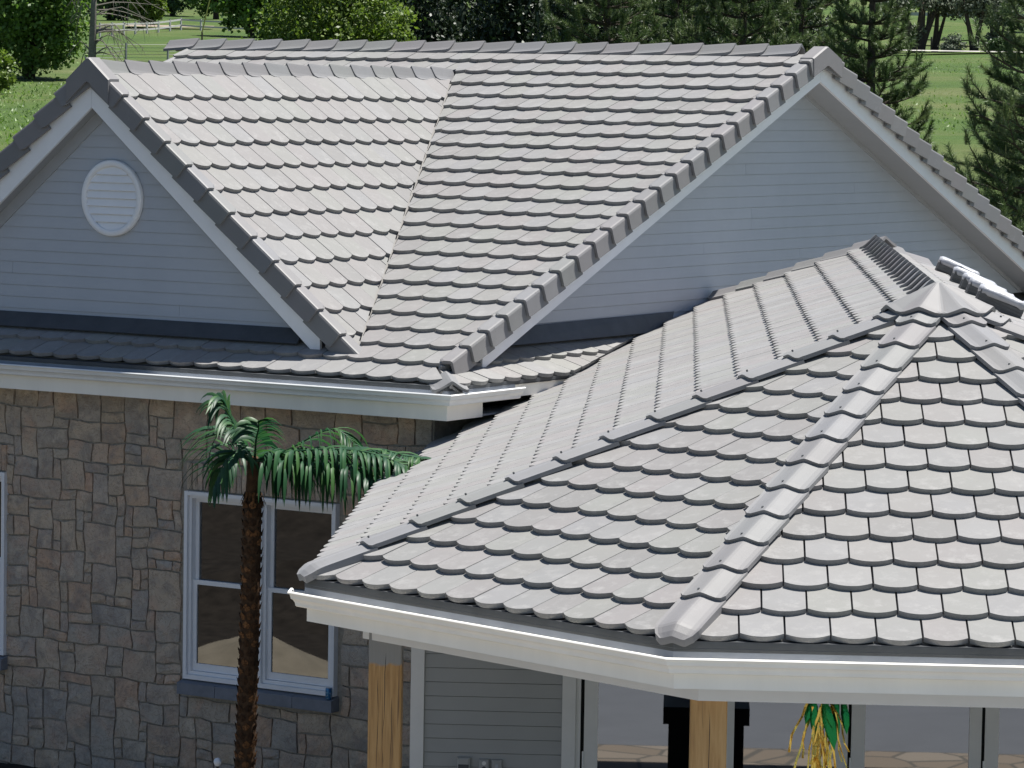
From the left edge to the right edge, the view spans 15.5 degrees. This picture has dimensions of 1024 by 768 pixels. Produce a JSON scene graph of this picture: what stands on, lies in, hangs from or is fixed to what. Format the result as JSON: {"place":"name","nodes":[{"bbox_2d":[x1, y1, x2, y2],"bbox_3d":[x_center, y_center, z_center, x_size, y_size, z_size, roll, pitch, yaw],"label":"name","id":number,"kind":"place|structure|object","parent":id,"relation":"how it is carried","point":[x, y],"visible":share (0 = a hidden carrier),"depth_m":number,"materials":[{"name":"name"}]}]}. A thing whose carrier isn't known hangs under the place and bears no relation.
{"place":"outdoors","nodes":[
{"label":"outdoors","id":0,"kind":"place"},
{"bbox_2d":[0,762,36,767],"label":"soil bed","id":1,"kind":"object","parent":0,"point":[6,765],"depth_m":39.30,"materials":[{"name":"black soil"}]},
{"bbox_2d":[125,25,186,26],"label":"dirt track","id":2,"kind":"structure","parent":0,"point":[154,25],"depth_m":360.29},
{"bbox_2d":[0,0,1023,219],"bbox_3d":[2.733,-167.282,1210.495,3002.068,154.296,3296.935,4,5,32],"label":"ground","id":3,"kind":"structure","parent":0,"point":[949,81],"depth_m":235.67,"materials":[{"name":"green plant"}]},
{"bbox_2d":[0,48,21,92],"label":"leafy shrub","id":4,"kind":"object","parent":3,"relation":"on","point":[7,62],"visible":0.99,"depth_m":169.37,"materials":[{"name":"green plant"}]},
{"bbox_2d":[0,0,112,78],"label":"broadleaf tree","id":5,"kind":"object","parent":3,"relation":"on","point":[29,29],"visible":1,"depth_m":187.58,"materials":[{"name":"green plant"}]},
{"bbox_2d":[85,0,135,19],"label":"broadleaf tree","id":6,"kind":"object","parent":3,"relation":"on","point":[113,17],"visible":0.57,"depth_m":382.29,"materials":[{"name":"green plant"}]},
{"bbox_2d":[63,0,166,62],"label":"dead tree","id":7,"kind":"object","parent":3,"relation":"on","point":[93,32],"visible":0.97,"depth_m":183.16,"materials":[{"name":"grey wood"}]},
{"bbox_2d":[85,43,179,59],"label":"wire fence","id":8,"kind":"object","parent":3,"relation":"on","point":[126,47],"visible":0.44,"depth_m":227.17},
{"bbox_2d":[127,0,168,24],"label":"leafy shrub","id":9,"kind":"object","parent":3,"relation":"on","point":[154,13],"visible":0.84,"depth_m":369.43,"materials":[{"name":"green plant"}]},
{"bbox_2d":[156,0,198,15],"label":"broadleaf tree","id":10,"kind":"object","parent":3,"relation":"on","point":[173,6],"visible":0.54,"depth_m":426.77,"materials":[{"name":"green plant"}]},
{"bbox_2d":[99,18,256,36],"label":"rail fence","id":11,"kind":"object","parent":3,"relation":"on","point":[158,28],"visible":0.68,"depth_m":344.49,"materials":[{"name":"white wood"}]},
{"bbox_2d":[187,0,223,18],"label":"broadleaf tree","id":12,"kind":"object","parent":3,"relation":"on","point":[202,6],"visible":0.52,"depth_m":413.10,"materials":[{"name":"green plant"}]},
{"bbox_2d":[201,0,209,39],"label":"marker pole","id":13,"kind":"object","parent":3,"relation":"on","point":[204,21],"visible":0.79,"depth_m":298.62,"materials":[{"name":"plant"}]},
{"bbox_2d":[208,0,285,37],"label":"broadleaf tree","id":14,"kind":"object","parent":3,"relation":"on","point":[242,10],"visible":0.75,"depth_m":327.32,"materials":[{"name":"green plant"}]},
{"bbox_2d":[241,0,426,41],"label":"broadleaf tree","id":15,"kind":"object","parent":3,"relation":"on","point":[331,19],"visible":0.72,"depth_m":162.74,"materials":[{"name":"green plant"}]},
{"bbox_2d":[375,0,473,42],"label":"conifer tree","id":16,"kind":"object","parent":3,"relation":"on","point":[436,29],"visible":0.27,"depth_m":176.44,"materials":[{"name":"plant"}]},
{"bbox_2d":[419,0,501,41],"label":"conifer tree","id":17,"kind":"object","parent":3,"relation":"on","point":[460,4],"visible":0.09,"depth_m":187.97,"materials":[{"name":"green plant"}]},
{"bbox_2d":[450,0,555,42],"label":"conifer tree","id":18,"kind":"object","parent":3,"relation":"on","point":[517,14],"visible":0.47,"depth_m":174.26,"materials":[{"name":"plant"}]},
{"bbox_2d":[525,0,634,42],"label":"conifer tree","id":19,"kind":"object","parent":3,"relation":"on","point":[555,11],"visible":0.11,"depth_m":168.68,"materials":[{"name":"green plant"}]},
{"bbox_2d":[541,0,684,44],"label":"pine tree","id":20,"kind":"object","parent":3,"relation":"on","point":[620,18],"visible":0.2,"depth_m":81.37,"materials":[{"name":"green plant"}]},
{"bbox_2d":[599,5,666,42],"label":"conifer tree","id":21,"kind":"object","parent":3,"relation":"on","point":[636,34],"visible":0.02,"depth_m":183.40,"materials":[{"name":"green plant"}]},
{"bbox_2d":[611,0,752,44],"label":"pine tree","id":22,"kind":"object","parent":3,"relation":"on","point":[674,5],"visible":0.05,"depth_m":89.07,"materials":[{"name":"green plant"}]},
{"bbox_2d":[636,0,750,43],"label":"conifer tree","id":23,"kind":"object","parent":3,"relation":"on","point":[693,22],"visible":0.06,"depth_m":170.26,"materials":[{"name":"green plant"}]},
{"bbox_2d":[676,0,814,51],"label":"pine tree","id":24,"kind":"object","parent":3,"relation":"on","point":[718,8],"visible":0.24,"depth_m":83.28,"materials":[{"name":"green plant"}]},
{"bbox_2d":[727,0,833,52],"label":"conifer tree","id":25,"kind":"object","parent":3,"relation":"on","point":[817,29],"visible":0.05,"depth_m":176.28,"materials":[{"name":"green plant"}]},
{"bbox_2d":[719,0,891,107],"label":"pine tree","id":26,"kind":"object","parent":3,"relation":"on","point":[802,6],"visible":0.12,"depth_m":87.13,"materials":[{"name":"green plant"}]},
{"bbox_2d":[817,0,948,158],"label":"pine tree","id":27,"kind":"object","parent":3,"relation":"on","point":[865,72],"visible":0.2,"depth_m":75.39,"materials":[{"name":"green plant"}]},
{"bbox_2d":[866,2,918,25],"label":"broadleaf tree","id":28,"kind":"object","parent":3,"relation":"on","point":[885,8],"visible":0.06,"depth_m":392.17,"materials":[{"name":"green plant"}]},
{"bbox_2d":[877,0,949,52],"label":"forked tree","id":29,"kind":"object","parent":3,"relation":"on","point":[923,33],"visible":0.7,"depth_m":310.30,"materials":[{"name":"grey plant"}]},
{"bbox_2d":[918,3,940,23],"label":"broadleaf tree","id":30,"kind":"object","parent":3,"relation":"on","point":[928,15],"visible":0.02,"depth_m":427.77,"materials":[{"name":"green plant"}]},
{"bbox_2d":[889,37,986,49],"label":"rail fence","id":31,"kind":"object","parent":3,"relation":"on","point":[931,39],"visible":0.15,"depth_m":320.66,"materials":[{"name":"grey wood"}]},
{"bbox_2d":[926,0,973,51],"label":"forked tree","id":32,"kind":"object","parent":3,"relation":"on","point":[937,33],"visible":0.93,"depth_m":311.37,"materials":[{"name":"brown plant"}]},
{"bbox_2d":[938,32,967,52],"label":"round bush","id":33,"kind":"object","parent":3,"relation":"on","point":[954,42],"visible":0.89,"depth_m":307.42,"materials":[{"name":"green plant"}]},
{"bbox_2d":[883,12,1023,20],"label":"rail fence","id":34,"kind":"object","parent":3,"relation":"on","point":[915,13],"visible":0.06,"depth_m":467.80,"materials":[{"name":"white wood"}]},
{"bbox_2d":[945,0,1005,50],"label":"forked tree","id":35,"kind":"object","parent":3,"relation":"on","point":[960,4],"visible":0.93,"depth_m":309.37,"materials":[{"name":"brown plant"}]},
{"bbox_2d":[941,0,1023,235],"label":"pine tree","id":36,"kind":"object","parent":3,"relation":"on","point":[1013,102],"visible":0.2,"depth_m":57.61,"materials":[{"name":"green plant"}]},
{"bbox_2d":[962,0,1022,45],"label":"forked tree","id":37,"kind":"object","parent":3,"relation":"on","point":[989,36],"visible":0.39,"depth_m":309.98,"materials":[{"name":"green plant"}]},
{"bbox_2d":[966,0,1023,229],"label":"pine tree","id":38,"kind":"object","parent":3,"relation":"on","point":[996,75],"visible":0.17,"depth_m":73.57,"materials":[{"name":"green plant"}]},
{"bbox_2d":[985,37,1014,50],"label":"round bush","id":39,"kind":"object","parent":3,"relation":"on","point":[994,42],"visible":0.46,"depth_m":305.31,"materials":[{"name":"green plant"}]},
{"bbox_2d":[904,50,1022,52],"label":"path","id":40,"kind":"structure","parent":0,"point":[952,50],"depth_m":300.67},
{"label":"yard","id":41,"kind":"structure","parent":0,"visible":0},
{"bbox_2d":[214,758,221,767],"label":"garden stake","id":42,"kind":"object","parent":41,"relation":"on","point":[217,762],"visible":1,"depth_m":35.49,"materials":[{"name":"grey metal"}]},
{"bbox_2d":[176,390,430,767],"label":"palm tree","id":43,"kind":"object","parent":41,"relation":"on","point":[304,464],"visible":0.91,"depth_m":35.09,"materials":[{"name":"green plant"}]},
{"bbox_2d":[0,38,1023,767],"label":"house","id":44,"kind":"structure","parent":41,"relation":"on","point":[404,246],"depth_m":38.79,"materials":[{"name":"tile"}]},
{"bbox_2d":[0,444,8,670],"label":"window","id":45,"kind":"structure","parent":44,"relation":"in","point":[3,448],"depth_m":39.30,"materials":[{"name":"white paint"}]},
{"bbox_2d":[177,462,339,712],"bbox_3d":[-2.508,2.010,37.541,1.914,2.350,0.225,4,5,32],"label":"window","id":46,"kind":"structure","parent":44,"relation":"in","point":[298,657],"depth_m":37.54,"materials":[{"name":"glass"}]},
{"bbox_2d":[325,687,331,699],"bbox_3d":[-1.808,3.052,37.077,0.066,0.121,0.066,4,5,32],"label":"drinks can","id":47,"kind":"object","parent":44,"relation":"on","point":[328,693],"visible":1,"depth_m":37.05,"materials":[{"name":"metal"}]},
{"bbox_2d":[287,235,1023,767],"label":"porch pavilion","id":48,"kind":"structure","parent":41,"relation":"on","point":[741,523],"depth_m":27.41,"materials":[{"name":"tile"}]},
{"bbox_2d":[582,680,689,767],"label":"door leaf","id":49,"kind":"structure","parent":48,"relation":"in","point":[624,727],"depth_m":32.10,"materials":[{"name":"grey paint"}]},
{"bbox_2d":[726,701,848,767],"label":"door leaf","id":50,"kind":"structure","parent":48,"relation":"in","point":[758,733],"depth_m":32.06,"materials":[{"name":"grey paint"}]},
{"bbox_2d":[788,703,849,767],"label":"hanging plant","id":51,"kind":"object","parent":48,"relation":"hanging from","point":[827,717],"visible":0.91,"depth_m":25.44,"materials":[{"name":"green leaves"},{"name":"yellow-brown plant stems"}]},
{"bbox_2d":[849,704,981,767],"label":"door leaf","id":52,"kind":"structure","parent":48,"relation":"in","point":[882,736],"depth_m":32.00,"materials":[{"name":"grey paint"}]},
{"bbox_2d":[935,256,979,275],"bbox_3d":[4.564,-1.151,38.521,0.456,0.309,0.266,1,5,3],"label":"tile","id":53,"kind":"object","parent":48,"relation":"on","point":[945,265],"visible":0.62,"depth_m":38.40,"materials":[{"name":"grey tile"}]},
{"bbox_2d":[949,266,996,284],"bbox_3d":[4.461,-0.980,36.380,0.452,0.306,0.264,1,5,3],"label":"tile","id":54,"kind":"object","parent":48,"relation":"on","point":[957,274],"visible":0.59,"depth_m":36.26,"materials":[{"name":"grey tile"}]},
{"bbox_2d":[958,273,1006,291],"bbox_3d":[4.405,-0.883,35.150,0.454,0.310,0.267,1,5,3],"label":"tile","id":55,"kind":"object","parent":48,"relation":"on","point":[965,279],"visible":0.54,"depth_m":35.04,"materials":[{"name":"grey tile"}]},
{"bbox_2d":[965,277,1014,296],"bbox_3d":[4.365,-0.818,34.326,0.451,0.310,0.267,1,5,3],"label":"tile","id":56,"kind":"object","parent":48,"relation":"on","point":[973,285],"visible":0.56,"depth_m":34.22,"materials":[{"name":"grey tile"}]},
{"bbox_2d":[975,284,1023,318],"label":"tile","id":57,"kind":"object","parent":48,"relation":"on","point":[1003,302],"visible":0.98,"depth_m":33.04,"materials":[{"name":"grey tile"}]},
{"bbox_2d":[982,708,1023,767],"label":"door leaf","id":58,"kind":"structure","parent":48,"relation":"in","point":[1004,727],"depth_m":31.95,"materials":[{"name":"grey paint"}]}
]}

